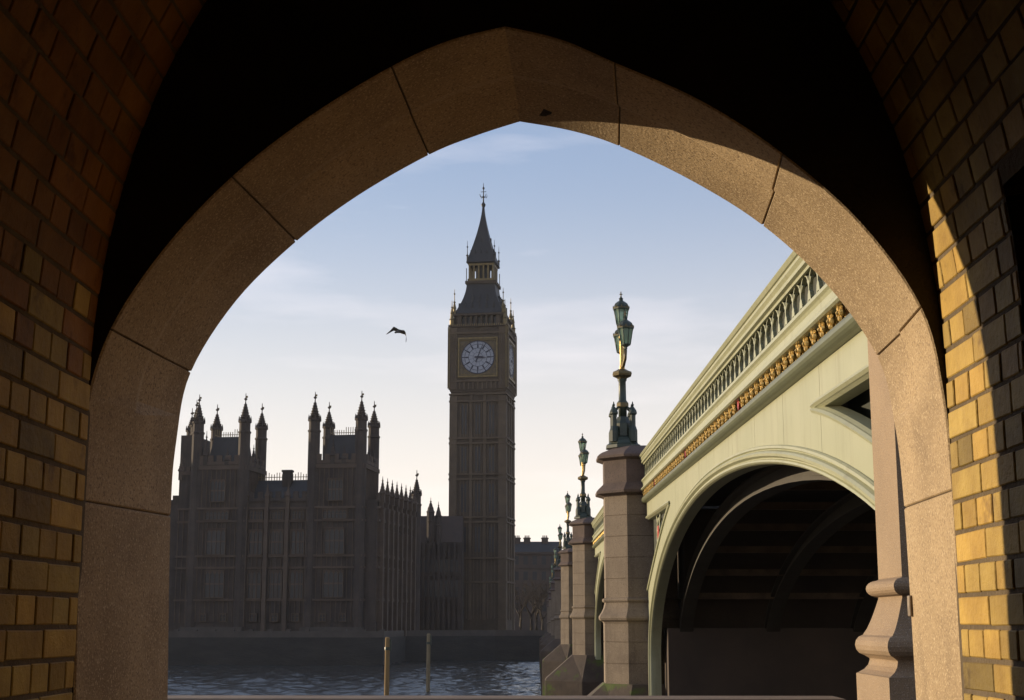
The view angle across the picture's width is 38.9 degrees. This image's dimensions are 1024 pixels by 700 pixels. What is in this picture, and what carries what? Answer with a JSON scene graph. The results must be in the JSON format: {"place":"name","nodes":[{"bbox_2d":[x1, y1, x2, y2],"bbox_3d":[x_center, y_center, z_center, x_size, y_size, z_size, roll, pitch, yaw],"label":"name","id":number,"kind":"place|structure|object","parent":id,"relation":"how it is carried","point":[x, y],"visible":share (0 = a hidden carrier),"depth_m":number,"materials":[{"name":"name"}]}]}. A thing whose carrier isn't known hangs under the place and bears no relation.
{"place":"outdoors","nodes":[
{"label":"outdoors","id":0,"kind":"place"},
{"bbox_2d":[168,660,540,695],"bbox_3d":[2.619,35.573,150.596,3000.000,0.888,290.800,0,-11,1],"label":"river","id":1,"kind":"structure","parent":0,"point":[487,678],"depth_m":183.66,"materials":[{"name":"grey liquid"}]},
{"bbox_2d":[384,637,390,694],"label":"mooring post","id":2,"kind":"object","parent":1,"relation":"in","point":[387,661],"visible":1,"depth_m":124.29,"materials":[{"name":"brown wood"}]},
{"bbox_2d":[426,633,431,691],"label":"mooring post","id":3,"kind":"object","parent":1,"relation":"in","point":[429,640],"visible":0.95,"depth_m":150.28,"materials":[{"name":"brown wood"}]},
{"bbox_2d":[168,695,845,699],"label":"river wall","id":4,"kind":"structure","parent":1,"relation":"in","point":[288,697],"depth_m":8.99,"materials":[{"name":"grey stone"}]},
{"bbox_2d":[539,251,877,699],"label":"iron bridge","id":5,"kind":"structure","parent":1,"relation":"in","point":[723,542],"depth_m":33.56,"materials":[{"name":"green paint"}]},
{"bbox_2d":[550,564,553,588],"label":"bridge lamp","id":6,"kind":"object","parent":5,"relation":"on","point":[552,565],"visible":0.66,"depth_m":210.21,"materials":[{"name":"green metal"}]},
{"bbox_2d":[552,548,557,580],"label":"bridge lamp","id":7,"kind":"object","parent":5,"relation":"on","point":[555,558],"visible":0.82,"depth_m":174.93,"materials":[{"name":"green metal"}]},
{"bbox_2d":[556,524,562,566],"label":"bridge lamp","id":8,"kind":"object","parent":5,"relation":"on","point":[560,535],"visible":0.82,"depth_m":138.57,"materials":[{"name":"green metal"}]},
{"bbox_2d":[562,491,572,548],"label":"bridge lamp","id":9,"kind":"object","parent":5,"relation":"on","point":[566,537],"visible":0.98,"depth_m":103.16,"materials":[{"name":"green metal"}]},
{"bbox_2d":[574,433,591,518],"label":"bridge lamp","id":10,"kind":"object","parent":5,"relation":"on","point":[583,509],"visible":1,"depth_m":69.17,"materials":[{"name":"green metal"}]},
{"bbox_2d":[606,292,639,449],"bbox_3d":[2.846,0.507,37.511,0.860,4.124,1.286,0,-11,1],"label":"bridge lamp","id":11,"kind":"object","parent":5,"relation":"on","point":[623,431],"visible":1,"depth_m":37.16,"materials":[{"name":"green metal"}]},
{"bbox_2d":[168,636,541,665],"bbox_3d":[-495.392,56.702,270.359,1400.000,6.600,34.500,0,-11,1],"label":"embankment wall","id":12,"kind":"structure","parent":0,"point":[333,651],"depth_m":246.32,"materials":[{"name":"stone"}]},
{"bbox_2d":[168,392,421,635],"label":"gothic palace","id":13,"kind":"structure","parent":12,"relation":"on","point":[332,542],"depth_m":257.12,"materials":[{"name":"stone"}]},
{"bbox_2d":[199,613,206,621],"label":"window","id":14,"kind":"structure","parent":13,"relation":"in","point":[202,616],"depth_m":255.14,"materials":[{"name":"grey glass"}]},
{"bbox_2d":[203,570,224,597],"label":"window","id":15,"kind":"structure","parent":13,"relation":"in","point":[214,580],"depth_m":255.99,"materials":[{"name":"grey glass"}]},
{"bbox_2d":[205,528,226,554],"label":"window","id":16,"kind":"structure","parent":13,"relation":"in","point":[215,542],"depth_m":257.37,"materials":[{"name":"grey glass"}]},
{"bbox_2d":[204,510,228,519],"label":"window","id":17,"kind":"structure","parent":13,"relation":"in","point":[208,514],"depth_m":258.25,"materials":[{"name":"grey glass"}]},
{"bbox_2d":[209,479,225,501],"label":"window","id":18,"kind":"structure","parent":13,"relation":"in","point":[217,493],"depth_m":259.00,"materials":[{"name":"grey glass"}]},
{"bbox_2d":[219,613,226,621],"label":"window","id":19,"kind":"structure","parent":13,"relation":"in","point":[222,616],"depth_m":254.62,"materials":[{"name":"grey glass"}]},
{"bbox_2d":[249,613,257,621],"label":"window","id":20,"kind":"structure","parent":13,"relation":"in","point":[251,615],"depth_m":254.93,"materials":[{"name":"grey glass"}]},
{"bbox_2d":[247,570,261,598],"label":"window","id":21,"kind":"structure","parent":13,"relation":"in","point":[256,574],"depth_m":256.05,"materials":[{"name":"grey glass"}]},
{"bbox_2d":[248,529,262,554],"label":"window","id":22,"kind":"structure","parent":13,"relation":"in","point":[256,543],"depth_m":257.37,"materials":[{"name":"grey glass"}]},
{"bbox_2d":[249,510,263,519],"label":"window","id":23,"kind":"structure","parent":13,"relation":"in","point":[253,513],"depth_m":258.25,"materials":[{"name":"grey glass"}]},
{"bbox_2d":[270,613,277,621],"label":"window","id":24,"kind":"structure","parent":13,"relation":"in","point":[273,616],"depth_m":254.40,"materials":[{"name":"grey glass"}]},
{"bbox_2d":[267,570,282,598],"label":"window","id":25,"kind":"structure","parent":13,"relation":"in","point":[278,596],"depth_m":255.49,"materials":[{"name":"grey glass"}]},
{"bbox_2d":[269,529,283,554],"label":"window","id":26,"kind":"structure","parent":13,"relation":"in","point":[275,532],"depth_m":256.86,"materials":[{"name":"grey glass"}]},
{"bbox_2d":[270,510,283,519],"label":"window","id":27,"kind":"structure","parent":13,"relation":"in","point":[277,514],"depth_m":257.74,"materials":[{"name":"grey glass"}]},
{"bbox_2d":[291,613,298,621],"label":"window","id":28,"kind":"structure","parent":13,"relation":"in","point":[296,617],"depth_m":253.87,"materials":[{"name":"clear glass"}]},
{"bbox_2d":[288,570,303,598],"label":"window","id":29,"kind":"structure","parent":13,"relation":"in","point":[294,594],"depth_m":254.93,"materials":[{"name":"grey glass"}]},
{"bbox_2d":[290,529,304,554],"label":"window","id":30,"kind":"structure","parent":13,"relation":"in","point":[293,531],"depth_m":256.36,"materials":[{"name":"grey glass"}]},
{"bbox_2d":[291,509,304,519],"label":"window","id":31,"kind":"structure","parent":13,"relation":"in","point":[301,516],"depth_m":257.24,"materials":[{"name":"grey glass"}]},
{"bbox_2d":[318,613,325,621],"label":"window","id":32,"kind":"structure","parent":13,"relation":"in","point":[322,616],"depth_m":252.20,"materials":[{"name":"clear glass"}]},
{"bbox_2d":[322,570,343,597],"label":"window","id":33,"kind":"structure","parent":13,"relation":"in","point":[333,580],"depth_m":253.07,"materials":[{"name":"grey glass"}]},
{"bbox_2d":[323,527,344,553],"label":"window","id":34,"kind":"structure","parent":13,"relation":"in","point":[334,537],"depth_m":254.43,"materials":[{"name":"grey glass"}]},
{"bbox_2d":[322,508,346,518],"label":"window","id":35,"kind":"structure","parent":13,"relation":"in","point":[341,513],"depth_m":255.30,"materials":[{"name":"grey glass"}]},
{"bbox_2d":[327,478,343,500],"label":"window","id":36,"kind":"structure","parent":13,"relation":"in","point":[334,485],"depth_m":256.11,"materials":[{"name":"grey glass"}]},
{"bbox_2d":[339,613,345,621],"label":"window","id":37,"kind":"structure","parent":13,"relation":"in","point":[342,616],"depth_m":251.71,"materials":[{"name":"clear glass"}]},
{"bbox_2d":[168,629,546,636],"bbox_3d":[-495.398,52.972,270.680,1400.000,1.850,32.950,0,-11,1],"label":"terrace parapet","id":38,"kind":"structure","parent":12,"relation":"on","point":[272,633],"depth_m":247.19,"materials":[{"name":"stone"}]},
{"bbox_2d":[386,327,405,335],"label":"gull","id":39,"kind":"object","parent":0,"point":[395,329],"visible":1,"depth_m":73.55,"materials":[{"name":"black"}]},
{"bbox_2d":[420,500,463,629],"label":"link range","id":40,"kind":"structure","parent":0,"point":[442,577],"depth_m":288.85,"materials":[{"name":"stone"}]},
{"bbox_2d":[420,580,421,596],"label":"window","id":41,"kind":"structure","parent":40,"relation":"in","point":[420,580],"depth_m":288.45,"materials":[{"name":"black glass"}]},
{"bbox_2d":[424,580,426,596],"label":"window","id":42,"kind":"structure","parent":40,"relation":"in","point":[425,592],"depth_m":288.41,"materials":[{"name":"black glass"}]},
{"bbox_2d":[430,580,431,596],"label":"window","id":43,"kind":"structure","parent":40,"relation":"in","point":[430,580],"depth_m":288.45,"materials":[{"name":"black glass"}]},
{"bbox_2d":[435,580,436,596],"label":"window","id":44,"kind":"structure","parent":40,"relation":"in","point":[435,580],"depth_m":288.45,"materials":[{"name":"black glass"}]},
{"bbox_2d":[440,560,442,571],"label":"window","id":45,"kind":"structure","parent":40,"relation":"in","point":[441,561],"depth_m":289.22,"materials":[{"name":"black glass"}]},
{"bbox_2d":[440,580,442,596],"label":"window","id":46,"kind":"structure","parent":40,"relation":"in","point":[440,580],"depth_m":288.38,"materials":[{"name":"black glass"}]},
{"bbox_2d":[445,560,447,571],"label":"window","id":47,"kind":"structure","parent":40,"relation":"in","point":[446,561],"depth_m":289.22,"materials":[{"name":"black glass"}]},
{"bbox_2d":[445,580,447,596],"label":"window","id":48,"kind":"structure","parent":40,"relation":"in","point":[446,581],"depth_m":288.38,"materials":[{"name":"black glass"}]},
{"bbox_2d":[450,560,452,571],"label":"window","id":49,"kind":"structure","parent":40,"relation":"in","point":[451,561],"depth_m":289.19,"materials":[{"name":"black glass"}]},
{"bbox_2d":[450,580,452,596],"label":"window","id":50,"kind":"structure","parent":40,"relation":"in","point":[451,581],"depth_m":288.38,"materials":[{"name":"black glass"}]},
{"bbox_2d":[455,580,457,596],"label":"window","id":51,"kind":"structure","parent":40,"relation":"in","point":[456,581],"depth_m":288.38,"materials":[{"name":"black glass"}]},
{"bbox_2d":[171,122,792,549],"label":"sky","id":52,"kind":"structure","parent":0,"point":[576,221],"materials":[{"name":"blue"}]},
{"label":"pavement","id":53,"kind":"structure","parent":0,"visible":0},
{"bbox_2d":[0,0,1023,699],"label":"brick vault","id":54,"kind":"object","parent":53,"relation":"on","point":[80,82],"visible":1,"depth_m":2.94,"materials":[{"name":"brick"}]},
{"bbox_2d":[73,26,962,699],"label":"stone arch","id":55,"kind":"structure","parent":53,"relation":"on","point":[241,230],"depth_m":3.53,"materials":[{"name":"stone"}]},
{"bbox_2d":[72,0,1023,699],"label":"end wall","id":56,"kind":"structure","parent":53,"relation":"on","point":[244,82],"depth_m":3.37,"materials":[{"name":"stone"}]},
{"bbox_2d":[855,339,915,699],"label":"abutment pier","id":57,"kind":"structure","parent":53,"relation":"on","point":[884,642],"depth_m":8.08,"materials":[{"name":"stone"}]},
{"bbox_3d":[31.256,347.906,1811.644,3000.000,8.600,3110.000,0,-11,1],"label":"far bank","id":58,"kind":"structure","parent":0,"visible":0},
{"bbox_2d":[447,183,516,629],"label":"clock tower","id":59,"kind":"structure","parent":58,"relation":"on","point":[482,365],"depth_m":302.93,"materials":[{"name":"stone"}]},
{"bbox_2d":[461,447,465,470],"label":"window","id":60,"kind":"structure","parent":59,"relation":"in","point":[462,447],"depth_m":301.92,"materials":[{"name":"black glass"}]},
{"bbox_2d":[461,484,465,511],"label":"window","id":61,"kind":"structure","parent":59,"relation":"in","point":[461,484],"depth_m":300.41,"materials":[{"name":"black glass"}]},
{"bbox_2d":[462,405,466,433],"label":"window","id":62,"kind":"structure","parent":59,"relation":"in","point":[462,405],"depth_m":303.47,"materials":[{"name":"black glass"}]},
{"bbox_2d":[464,527,465,551],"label":"window","id":63,"kind":"structure","parent":59,"relation":"in","point":[464,527],"depth_m":298.77,"materials":[{"name":"black glass"}]},
{"bbox_2d":[475,405,479,433],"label":"window","id":64,"kind":"structure","parent":59,"relation":"in","point":[475,405],"depth_m":302.95,"materials":[{"name":"black glass"}]},
{"bbox_2d":[475,447,479,470],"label":"window","id":65,"kind":"structure","parent":59,"relation":"in","point":[475,447],"depth_m":301.48,"materials":[{"name":"black glass"}]},
{"bbox_2d":[475,484,479,511],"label":"window","id":66,"kind":"structure","parent":59,"relation":"in","point":[475,484],"depth_m":299.94,"materials":[{"name":"black glass"}]},
{"bbox_2d":[475,527,479,551],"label":"window","id":67,"kind":"structure","parent":59,"relation":"in","point":[475,527],"depth_m":298.40,"materials":[{"name":"black glass"}]},
{"bbox_2d":[489,405,493,433],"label":"window","id":68,"kind":"structure","parent":59,"relation":"in","point":[489,405],"depth_m":302.55,"materials":[{"name":"black glass"}]},
{"bbox_2d":[489,447,493,470],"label":"window","id":69,"kind":"structure","parent":59,"relation":"in","point":[489,447],"depth_m":301.04,"materials":[{"name":"black glass"}]},
{"bbox_2d":[489,484,493,511],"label":"window","id":70,"kind":"structure","parent":59,"relation":"in","point":[489,484],"depth_m":299.50,"materials":[{"name":"black glass"}]},
{"bbox_2d":[489,527,493,551],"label":"window","id":71,"kind":"structure","parent":59,"relation":"in","point":[489,527],"depth_m":297.97,"materials":[{"name":"black glass"}]},
{"bbox_2d":[515,587,533,629],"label":"bare tree","id":72,"kind":"object","parent":58,"relation":"on","point":[519,613],"visible":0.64,"depth_m":313.15,"materials":[{"name":"brown plant"}]},
{"bbox_2d":[515,581,548,629],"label":"bare tree","id":73,"kind":"object","parent":58,"relation":"on","point":[531,614],"visible":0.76,"depth_m":324.40,"materials":[{"name":"brown plant"}]},
{"bbox_2d":[523,578,549,629],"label":"bare tree","id":74,"kind":"object","parent":58,"relation":"on","point":[536,613],"visible":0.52,"depth_m":340.17,"materials":[{"name":"brown plant"}]},
{"bbox_2d":[528,593,546,629],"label":"bare tree","id":75,"kind":"object","parent":58,"relation":"on","point":[540,610],"visible":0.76,"depth_m":316.32,"materials":[{"name":"brown plant"}]},
{"bbox_2d":[515,535,561,629],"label":"stone office","id":76,"kind":"structure","parent":58,"relation":"on","point":[535,560],"depth_m":395.70,"materials":[{"name":"stone"}]},
{"bbox_2d":[515,556,518,564],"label":"window","id":77,"kind":"structure","parent":76,"relation":"in","point":[516,557],"depth_m":396.19,"materials":[{"name":"black glass"}]},
{"bbox_2d":[515,572,518,579],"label":"window","id":78,"kind":"structure","parent":76,"relation":"in","point":[516,573],"depth_m":395.42,"materials":[{"name":"black glass"}]},
{"bbox_2d":[523,556,527,564],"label":"window","id":79,"kind":"structure","parent":76,"relation":"in","point":[525,558],"depth_m":396.19,"materials":[{"name":"black glass"}]},
{"bbox_2d":[523,572,527,579],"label":"window","id":80,"kind":"structure","parent":76,"relation":"in","point":[525,574],"depth_m":395.37,"materials":[{"name":"black glass"}]},
{"bbox_2d":[532,556,536,564],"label":"window","id":81,"kind":"structure","parent":76,"relation":"in","point":[534,558],"depth_m":396.09,"materials":[{"name":"black glass"}]},
{"bbox_2d":[533,572,536,579],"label":"window","id":82,"kind":"structure","parent":76,"relation":"in","point":[534,573],"depth_m":395.32,"materials":[{"name":"black glass"}]},
{"bbox_2d":[542,556,545,564],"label":"window","id":83,"kind":"structure","parent":76,"relation":"in","point":[543,557],"depth_m":396.09,"materials":[{"name":"black glass"}]},
{"bbox_2d":[542,572,545,579],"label":"window","id":84,"kind":"structure","parent":76,"relation":"in","point":[543,573],"depth_m":395.32,"materials":[{"name":"black glass"}]}
]}

